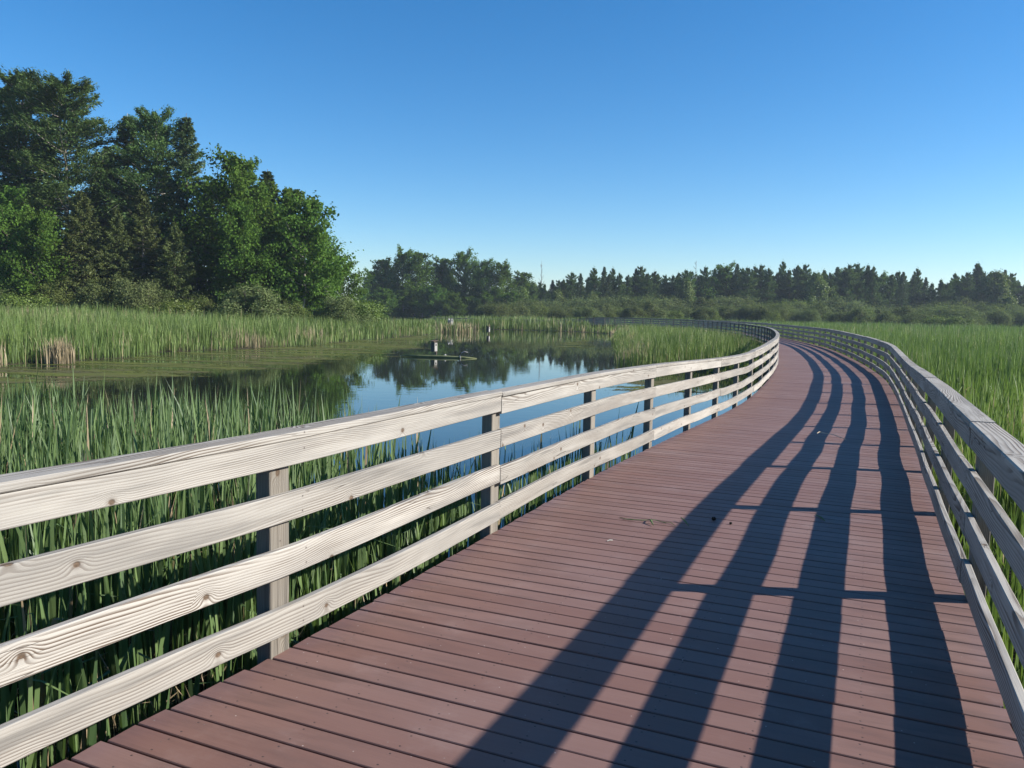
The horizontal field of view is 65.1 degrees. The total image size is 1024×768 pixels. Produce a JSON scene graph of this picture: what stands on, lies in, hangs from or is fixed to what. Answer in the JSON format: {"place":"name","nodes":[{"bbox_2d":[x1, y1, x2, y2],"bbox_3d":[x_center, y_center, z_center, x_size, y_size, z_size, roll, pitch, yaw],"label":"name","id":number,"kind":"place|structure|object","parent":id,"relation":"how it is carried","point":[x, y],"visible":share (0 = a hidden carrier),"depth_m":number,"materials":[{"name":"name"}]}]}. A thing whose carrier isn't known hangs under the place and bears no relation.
{"place":"outdoors","nodes":[
{"label":"outdoors","id":0,"kind":"place"},
{"bbox_2d":[0,329,769,767],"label":"water","id":1,"kind":"structure","parent":0,"point":[370,381],"depth_m":26.92,"materials":[{"name":"blue liquid"}]},
{"bbox_2d":[0,334,438,386],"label":"duckweed","id":2,"kind":"object","parent":1,"relation":"on","point":[120,370],"visible":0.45,"depth_m":33.83,"materials":[{"name":"green plant"}]},
{"bbox_2d":[3,496,456,767],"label":"dead stalks","id":3,"kind":"object","parent":1,"relation":"on","point":[177,691],"visible":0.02,"depth_m":4.76,"materials":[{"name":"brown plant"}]},
{"bbox_2d":[0,364,638,767],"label":"cattails","id":4,"kind":"object","parent":1,"relation":"on","point":[36,440],"visible":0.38,"depth_m":6.02,"materials":[{"name":"green plant"}]},
{"bbox_2d":[434,321,486,332],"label":"dry reeds","id":5,"kind":"object","parent":1,"relation":"on","point":[462,327],"visible":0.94,"depth_m":97.02,"materials":[{"name":"beige plant"}]},
{"bbox_2d":[467,315,771,374],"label":"cattails","id":6,"kind":"object","parent":1,"relation":"on","point":[638,344],"visible":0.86,"depth_m":45.72,"materials":[{"name":"green plant"}]},
{"bbox_2d":[605,376,705,392],"bbox_3d":[5.452,-0.032,29.402,6.500,0.001,11.000,1,5,0],"label":"duckweed","id":7,"kind":"object","parent":1,"relation":"on","point":[655,383],"visible":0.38,"depth_m":28.81,"materials":[{"name":"green plant"}]},
{"bbox_2d":[0,317,1019,743],"bbox_3d":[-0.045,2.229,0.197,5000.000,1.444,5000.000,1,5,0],"label":"ground","id":8,"kind":"structure","parent":0,"point":[168,349],"depth_m":43.19,"materials":[{"name":"soil"}]},
{"bbox_2d":[0,83,55,288],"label":"pine tree","id":9,"kind":"object","parent":8,"relation":"on","point":[2,167],"visible":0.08,"depth_m":83.73,"materials":[{"name":"green plant"}]},
{"bbox_2d":[0,184,59,295],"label":"leafy tree","id":10,"kind":"object","parent":8,"relation":"on","point":[11,211],"visible":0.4,"depth_m":74.80,"materials":[{"name":"green plant"}]},
{"bbox_2d":[0,288,66,311],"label":"bush","id":11,"kind":"object","parent":8,"relation":"on","point":[24,302],"visible":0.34,"depth_m":68.25,"materials":[{"name":"green plant"}]},
{"bbox_2d":[0,65,72,276],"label":"pine tree","id":12,"kind":"object","parent":8,"relation":"on","point":[15,138],"visible":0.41,"depth_m":80.18,"materials":[{"name":"green plant"}]},
{"bbox_2d":[0,199,78,298],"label":"leafy tree","id":13,"kind":"object","parent":8,"relation":"on","point":[39,235],"visible":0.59,"depth_m":71.48,"materials":[{"name":"green plant"}]},
{"bbox_2d":[14,276,78,309],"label":"willow shrub","id":14,"kind":"object","parent":8,"relation":"on","point":[60,295],"visible":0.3,"depth_m":70.83,"materials":[{"name":"green plant"}]},
{"bbox_2d":[36,336,79,363],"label":"dead reeds","id":15,"kind":"object","parent":8,"relation":"on","point":[60,353],"visible":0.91,"depth_m":33.23,"materials":[{"name":"beige plant"}]},
{"bbox_2d":[0,67,140,298],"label":"pine tree","id":16,"kind":"object","parent":8,"relation":"on","point":[72,112],"visible":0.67,"depth_m":78.46,"materials":[{"name":"green plant"}]},
{"bbox_2d":[37,191,123,305],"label":"spruce tree","id":17,"kind":"object","parent":8,"relation":"on","point":[81,219],"visible":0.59,"depth_m":73.64,"materials":[{"name":"green plant"}]},
{"bbox_2d":[62,279,114,312],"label":"willow shrub","id":18,"kind":"object","parent":8,"relation":"on","point":[94,295],"visible":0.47,"depth_m":69.08,"materials":[{"name":"green plant"}]},
{"bbox_2d":[75,145,149,296],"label":"spruce tree","id":19,"kind":"object","parent":8,"relation":"on","point":[98,181],"visible":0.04,"depth_m":85.37,"materials":[{"name":"green plant"}]},
{"bbox_2d":[92,208,149,305],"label":"spruce tree","id":20,"kind":"object","parent":8,"relation":"on","point":[116,219],"visible":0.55,"depth_m":74.78,"materials":[{"name":"green plant"}]},
{"bbox_2d":[79,113,167,289],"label":"spruce tree","id":21,"kind":"object","parent":8,"relation":"on","point":[124,142],"visible":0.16,"depth_m":83.72,"materials":[{"name":"green plant"}]},
{"bbox_2d":[88,275,177,314],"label":"willow shrub","id":22,"kind":"object","parent":8,"relation":"on","point":[127,294],"visible":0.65,"depth_m":69.51,"materials":[{"name":"green plant"}]},
{"bbox_2d":[104,188,179,305],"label":"spruce tree","id":23,"kind":"object","parent":8,"relation":"on","point":[141,207],"visible":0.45,"depth_m":76.45,"materials":[{"name":"green plant"}]},
{"bbox_2d":[97,104,205,293],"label":"pine tree","id":24,"kind":"object","parent":8,"relation":"on","point":[152,131],"visible":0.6,"depth_m":80.79,"materials":[{"name":"green plant"}]},
{"bbox_2d":[140,294,206,318],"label":"bush","id":25,"kind":"object","parent":8,"relation":"on","point":[179,306],"visible":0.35,"depth_m":67.66,"materials":[{"name":"green plant"}]},
{"bbox_2d":[149,223,211,311],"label":"spruce tree","id":26,"kind":"object","parent":8,"relation":"on","point":[173,279],"visible":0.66,"depth_m":74.93,"materials":[{"name":"green plant"}]},
{"bbox_2d":[155,116,222,307],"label":"spruce tree","id":27,"kind":"object","parent":8,"relation":"on","point":[182,152],"visible":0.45,"depth_m":80.82,"materials":[{"name":"green plant"}]},
{"bbox_2d":[183,285,217,317],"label":"willow shrub","id":28,"kind":"object","parent":8,"relation":"on","point":[206,305],"visible":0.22,"depth_m":70.33,"materials":[{"name":"green plant"}]},
{"bbox_2d":[159,142,289,312],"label":"leafy tree","id":29,"kind":"object","parent":8,"relation":"on","point":[237,172],"visible":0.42,"depth_m":78.96,"materials":[{"name":"green plant"}]},
{"bbox_2d":[0,301,467,364],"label":"cattails","id":30,"kind":"object","parent":8,"relation":"on","point":[90,331],"visible":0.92,"depth_m":48.88,"materials":[{"name":"green plant"}]},
{"bbox_2d":[203,198,282,313],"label":"leafy tree","id":31,"kind":"object","parent":8,"relation":"on","point":[249,248],"visible":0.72,"depth_m":76.02,"materials":[{"name":"green plant"}]},
{"bbox_2d":[211,179,293,300],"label":"tree","id":32,"kind":"object","parent":8,"relation":"on","point":[258,207],"visible":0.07,"depth_m":81.40,"materials":[{"name":"green plant"}]},
{"bbox_2d":[206,277,300,320],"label":"willow shrub","id":33,"kind":"object","parent":8,"relation":"on","point":[264,302],"visible":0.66,"depth_m":68.55,"materials":[{"name":"green plant"}]},
{"bbox_2d":[233,169,295,301],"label":"spruce tree","id":34,"kind":"object","parent":8,"relation":"on","point":[267,175],"visible":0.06,"depth_m":84.29,"materials":[{"name":"green plant"}]},
{"bbox_2d":[226,177,351,311],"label":"leafy tree","id":35,"kind":"object","parent":8,"relation":"on","point":[288,191],"visible":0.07,"depth_m":82.73,"materials":[{"name":"green plant"}]},
{"bbox_2d":[278,299,314,320],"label":"willow shrub","id":36,"kind":"object","parent":8,"relation":"on","point":[295,307],"visible":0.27,"depth_m":71.42,"materials":[{"name":"green plant"}]},
{"bbox_2d":[250,189,363,318],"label":"leafy tree","id":37,"kind":"object","parent":8,"relation":"on","point":[300,228],"visible":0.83,"depth_m":78.19,"materials":[{"name":"green plant"}]},
{"bbox_2d":[291,221,347,310],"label":"leafy tree","id":38,"kind":"object","parent":8,"relation":"on","point":[333,280],"visible":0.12,"depth_m":82.64,"materials":[{"name":"green plant"}]},
{"bbox_2d":[303,290,378,332],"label":"willow shrub","id":39,"kind":"object","parent":8,"relation":"on","point":[339,309],"visible":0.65,"depth_m":73.00,"materials":[{"name":"green plant"}]},
{"bbox_2d":[326,253,374,302],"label":"leafy tree","id":40,"kind":"object","parent":8,"relation":"on","point":[352,287],"visible":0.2,"depth_m":98.83,"materials":[{"name":"green plant"}]},
{"bbox_2d":[347,295,388,328],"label":"bush","id":41,"kind":"object","parent":8,"relation":"on","point":[363,307],"visible":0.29,"depth_m":84.29,"materials":[{"name":"green plant"}]},
{"bbox_2d":[367,287,397,319],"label":"leafy tree","id":42,"kind":"object","parent":8,"relation":"on","point":[380,295],"visible":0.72,"depth_m":195.03,"materials":[{"name":"green plant"}]},
{"bbox_2d":[364,257,401,319],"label":"leafy tree","id":43,"kind":"object","parent":8,"relation":"on","point":[383,266],"visible":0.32,"depth_m":210.74,"materials":[{"name":"green plant"}]},
{"bbox_2d":[373,244,425,318],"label":"leafy tree","id":44,"kind":"object","parent":8,"relation":"on","point":[393,277],"visible":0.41,"depth_m":206.68,"materials":[{"name":"green plant"}]},
{"bbox_2d":[392,290,415,319],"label":"leafy tree","id":45,"kind":"object","parent":8,"relation":"on","point":[403,297],"visible":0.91,"depth_m":198.33,"materials":[{"name":"green plant"}]},
{"bbox_2d":[397,251,443,318],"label":"leafy tree","id":46,"kind":"object","parent":8,"relation":"on","point":[423,271],"visible":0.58,"depth_m":203.39,"materials":[{"name":"green plant"}]},
{"bbox_2d":[410,287,434,319],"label":"leafy tree","id":47,"kind":"object","parent":8,"relation":"on","point":[421,293],"visible":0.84,"depth_m":196.75,"materials":[{"name":"green plant"}]},
{"bbox_2d":[419,284,451,318],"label":"leafy tree","id":48,"kind":"object","parent":8,"relation":"on","point":[434,293],"visible":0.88,"depth_m":195.76,"materials":[{"name":"green plant"}]},
{"bbox_2d":[429,255,462,318],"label":"leafy tree","id":49,"kind":"object","parent":8,"relation":"on","point":[441,267],"visible":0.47,"depth_m":210.27,"materials":[{"name":"green plant"}]},
{"bbox_2d":[443,291,468,317],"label":"leafy tree","id":50,"kind":"object","parent":8,"relation":"on","point":[453,299],"visible":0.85,"depth_m":194.57,"materials":[{"name":"plant"}]},
{"bbox_2d":[435,247,485,317],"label":"leafy tree","id":51,"kind":"object","parent":8,"relation":"on","point":[463,266],"visible":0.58,"depth_m":207.34,"materials":[{"name":"green plant"}]},
{"bbox_2d":[461,258,498,305],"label":"leafy tree","id":52,"kind":"object","parent":8,"relation":"on","point":[488,278],"visible":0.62,"depth_m":204.70,"materials":[{"name":"green plant"}]},
{"bbox_2d":[474,300,521,318],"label":"willow shrub","id":53,"kind":"object","parent":8,"relation":"on","point":[490,310],"visible":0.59,"depth_m":149.01,"materials":[{"name":"green plant"}]},
{"bbox_2d":[486,259,519,302],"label":"leafy tree","id":54,"kind":"object","parent":8,"relation":"on","point":[503,271],"visible":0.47,"depth_m":204.01,"materials":[{"name":"green plant"}]},
{"bbox_2d":[494,298,539,317],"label":"willow shrub","id":55,"kind":"object","parent":8,"relation":"on","point":[521,308],"visible":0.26,"depth_m":154.87,"materials":[{"name":"green plant"}]},
{"bbox_2d":[511,270,538,297],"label":"leafy tree","id":56,"kind":"object","parent":8,"relation":"on","point":[522,279],"visible":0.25,"depth_m":210.99,"materials":[{"name":"green plant"}]},
{"bbox_2d":[50,325,1023,767],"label":"boardwalk","id":57,"kind":"structure","parent":8,"relation":"on","point":[776,623],"depth_m":4.23,"materials":[{"name":"brown wood"}]},
{"bbox_2d":[0,317,779,767],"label":"railing","id":58,"kind":"object","parent":57,"relation":"attached to","point":[268,459],"visible":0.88,"depth_m":3.86,"materials":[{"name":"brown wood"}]},
{"bbox_2d":[437,317,1023,756],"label":"railing","id":59,"kind":"object","parent":57,"relation":"attached to","point":[995,447],"visible":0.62,"depth_m":4.83,"materials":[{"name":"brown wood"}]},
{"bbox_2d":[565,273,582,300],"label":"pine tree","id":60,"kind":"object","parent":8,"relation":"on","point":[571,280],"visible":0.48,"depth_m":218.26,"materials":[{"name":"green plant"}]},
{"bbox_2d":[562,292,602,309],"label":"willow shrub","id":61,"kind":"object","parent":8,"relation":"on","point":[579,302],"visible":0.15,"depth_m":181.16,"materials":[{"name":"green plant"}]},
{"bbox_2d":[571,305,605,317],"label":"willow shrub","id":62,"kind":"object","parent":8,"relation":"on","point":[588,312],"visible":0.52,"depth_m":148.66,"materials":[{"name":"green plant"}]},
{"bbox_2d":[581,268,606,299],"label":"pine tree","id":63,"kind":"object","parent":8,"relation":"on","point":[594,279],"visible":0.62,"depth_m":204.50,"materials":[{"name":"green plant"}]},
{"bbox_2d":[590,292,632,308],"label":"willow shrub","id":64,"kind":"object","parent":8,"relation":"on","point":[613,302],"visible":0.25,"depth_m":178.90,"materials":[{"name":"green plant"}]},
{"bbox_2d":[615,303,652,319],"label":"willow shrub","id":65,"kind":"object","parent":8,"relation":"on","point":[632,311],"visible":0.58,"depth_m":151.22,"materials":[{"name":"green plant"}]},
{"bbox_2d":[637,273,658,300],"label":"pine tree","id":66,"kind":"object","parent":8,"relation":"on","point":[646,287],"visible":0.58,"depth_m":210.67,"materials":[{"name":"green plant"}]},
{"bbox_2d":[637,300,667,318],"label":"willow shrub","id":67,"kind":"object","parent":8,"relation":"on","point":[649,307],"visible":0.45,"depth_m":154.45,"materials":[{"name":"green plant"}]},
{"bbox_2d":[635,291,677,312],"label":"willow shrub","id":68,"kind":"object","parent":8,"relation":"on","point":[665,305],"visible":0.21,"depth_m":177.91,"materials":[{"name":"green plant"}]},
{"bbox_2d":[669,279,695,306],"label":"leafy tree","id":69,"kind":"object","parent":8,"relation":"on","point":[684,291],"visible":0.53,"depth_m":201.25,"materials":[{"name":"green plant"}]},
{"bbox_2d":[684,305,722,320],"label":"willow shrub","id":70,"kind":"object","parent":8,"relation":"on","point":[700,313],"visible":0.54,"depth_m":151.86,"materials":[{"name":"green plant"}]},
{"bbox_2d":[696,265,713,298],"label":"pine tree","id":71,"kind":"object","parent":8,"relation":"on","point":[704,279],"visible":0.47,"depth_m":217.93,"materials":[{"name":"green plant"}]},
{"bbox_2d":[690,292,753,309],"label":"willow shrub","id":72,"kind":"object","parent":8,"relation":"on","point":[735,302],"visible":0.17,"depth_m":184.51,"materials":[{"name":"green plant"}]},
{"bbox_2d":[711,304,740,320],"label":"willow shrub","id":73,"kind":"object","parent":8,"relation":"on","point":[725,312],"visible":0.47,"depth_m":161.06,"materials":[{"name":"green plant"}]},
{"bbox_2d":[696,261,757,299],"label":"leafy tree","id":74,"kind":"object","parent":8,"relation":"on","point":[725,273],"visible":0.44,"depth_m":211.16,"materials":[{"name":"green plant"}]},
{"bbox_2d":[432,313,1023,732],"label":"cattails","id":75,"kind":"object","parent":8,"relation":"on","point":[979,366],"visible":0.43,"depth_m":25.57,"materials":[{"name":"green plant"}]},
{"bbox_2d":[732,266,760,301],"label":"pine tree","id":76,"kind":"object","parent":8,"relation":"on","point":[748,284],"visible":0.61,"depth_m":205.43,"materials":[{"name":"green plant"}]},
{"bbox_2d":[750,265,772,304],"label":"pine tree","id":77,"kind":"object","parent":8,"relation":"on","point":[761,272],"visible":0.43,"depth_m":215.10,"materials":[{"name":"green plant"}]},
{"bbox_2d":[754,268,780,304],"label":"pine tree","id":78,"kind":"object","parent":8,"relation":"on","point":[767,279],"visible":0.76,"depth_m":208.64,"materials":[{"name":"green plant"}]},
{"bbox_2d":[766,272,788,303],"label":"pine tree","id":79,"kind":"object","parent":8,"relation":"on","point":[779,283],"visible":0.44,"depth_m":211.59,"materials":[{"name":"green plant"}]},
{"bbox_2d":[779,268,802,305],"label":"pine tree","id":80,"kind":"object","parent":8,"relation":"on","point":[789,280],"visible":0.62,"depth_m":211.10,"materials":[{"name":"green plant"}]},
{"bbox_2d":[791,263,812,301],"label":"pine tree","id":81,"kind":"object","parent":8,"relation":"on","point":[804,276],"visible":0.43,"depth_m":217.73,"materials":[{"name":"green plant"}]},
{"bbox_2d":[799,306,822,322],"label":"willow shrub","id":82,"kind":"object","parent":8,"relation":"on","point":[807,315],"visible":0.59,"depth_m":152.91,"materials":[{"name":"green plant"}]},
{"bbox_2d":[795,272,839,308],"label":"leafy tree","id":83,"kind":"object","parent":8,"relation":"on","point":[818,288],"visible":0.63,"depth_m":201.15,"materials":[{"name":"green plant"}]},
{"bbox_2d":[824,311,854,323],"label":"willow shrub","id":84,"kind":"object","parent":8,"relation":"on","point":[837,316],"visible":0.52,"depth_m":151.92,"materials":[{"name":"green plant"}]},
{"bbox_2d":[816,296,877,313],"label":"willow shrub","id":85,"kind":"object","parent":8,"relation":"on","point":[853,304],"visible":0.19,"depth_m":183.19,"materials":[{"name":"green plant"}]},
{"bbox_2d":[832,263,868,303],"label":"pine tree","id":86,"kind":"object","parent":8,"relation":"on","point":[851,284],"visible":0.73,"depth_m":204.30,"materials":[{"name":"green plant"}]},
{"bbox_2d":[848,305,875,324],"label":"willow shrub","id":87,"kind":"object","parent":8,"relation":"on","point":[858,311],"visible":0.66,"depth_m":151.31,"materials":[{"name":"green plant"}]},
{"bbox_2d":[850,275,875,307],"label":"pine tree","id":88,"kind":"object","parent":8,"relation":"on","point":[861,286],"visible":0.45,"depth_m":205.01,"materials":[{"name":"green plant"}]},
{"bbox_2d":[860,266,887,308],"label":"pine tree","id":89,"kind":"object","parent":8,"relation":"on","point":[873,278],"visible":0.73,"depth_m":204.95,"materials":[{"name":"green plant"}]},
{"bbox_2d":[879,274,902,308],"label":"pine tree","id":90,"kind":"object","parent":8,"relation":"on","point":[890,285],"visible":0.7,"depth_m":210.47,"materials":[{"name":"green plant"}]},
{"bbox_2d":[890,272,913,307],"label":"spruce tree","id":91,"kind":"object","parent":8,"relation":"on","point":[902,285],"visible":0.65,"depth_m":206.18,"materials":[{"name":"green plant"}]},
{"bbox_2d":[905,275,920,309],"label":"spruce tree","id":92,"kind":"object","parent":8,"relation":"on","point":[913,282],"visible":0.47,"depth_m":214.84,"materials":[{"name":"green plant"}]},
{"bbox_2d":[893,308,934,324],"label":"willow shrub","id":93,"kind":"object","parent":8,"relation":"on","point":[911,317],"visible":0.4,"depth_m":149.78,"materials":[{"name":"green plant"}]},
{"bbox_2d":[910,268,928,308],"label":"pine tree","id":94,"kind":"object","parent":8,"relation":"on","point":[918,280],"visible":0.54,"depth_m":216.68,"materials":[{"name":"green plant"}]},
{"bbox_2d":[927,277,951,305],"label":"pine tree","id":95,"kind":"object","parent":8,"relation":"on","point":[940,289],"visible":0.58,"depth_m":203.41,"materials":[{"name":"green plant"}]},
{"bbox_2d":[909,313,976,326],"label":"bush","id":96,"kind":"object","parent":8,"relation":"on","point":[957,320],"visible":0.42,"depth_m":137.72,"materials":[{"name":"green plant"}]},
{"bbox_2d":[928,299,991,325],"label":"willow shrub","id":97,"kind":"object","parent":8,"relation":"on","point":[946,312],"visible":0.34,"depth_m":149.19,"materials":[{"name":"green plant"}]},
{"bbox_2d":[955,272,979,304],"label":"pine tree","id":98,"kind":"object","parent":8,"relation":"on","point":[967,283],"visible":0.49,"depth_m":209.29,"materials":[{"name":"green plant"}]},
{"bbox_2d":[953,263,984,300],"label":"pine tree","id":99,"kind":"object","parent":8,"relation":"on","point":[978,271],"visible":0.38,"depth_m":212.22,"materials":[{"name":"green plant"}]},
{"bbox_2d":[970,268,1018,307],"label":"leafy tree","id":100,"kind":"object","parent":8,"relation":"on","point":[994,290],"visible":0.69,"depth_m":200.57,"materials":[{"name":"green plant"}]},
{"bbox_2d":[979,307,1015,325],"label":"willow shrub","id":101,"kind":"object","parent":8,"relation":"on","point":[991,315],"visible":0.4,"depth_m":155.73,"materials":[{"name":"green plant"}]},
{"bbox_2d":[1005,272,1023,305],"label":"pine tree","id":102,"kind":"object","parent":8,"relation":"on","point":[1013,286],"visible":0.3,"depth_m":205.37,"materials":[{"name":"green plant"}]},
{"bbox_2d":[0,0,1023,301],"label":"sky","id":103,"kind":"structure","parent":0,"point":[665,137],"materials":[{"name":"blue"}]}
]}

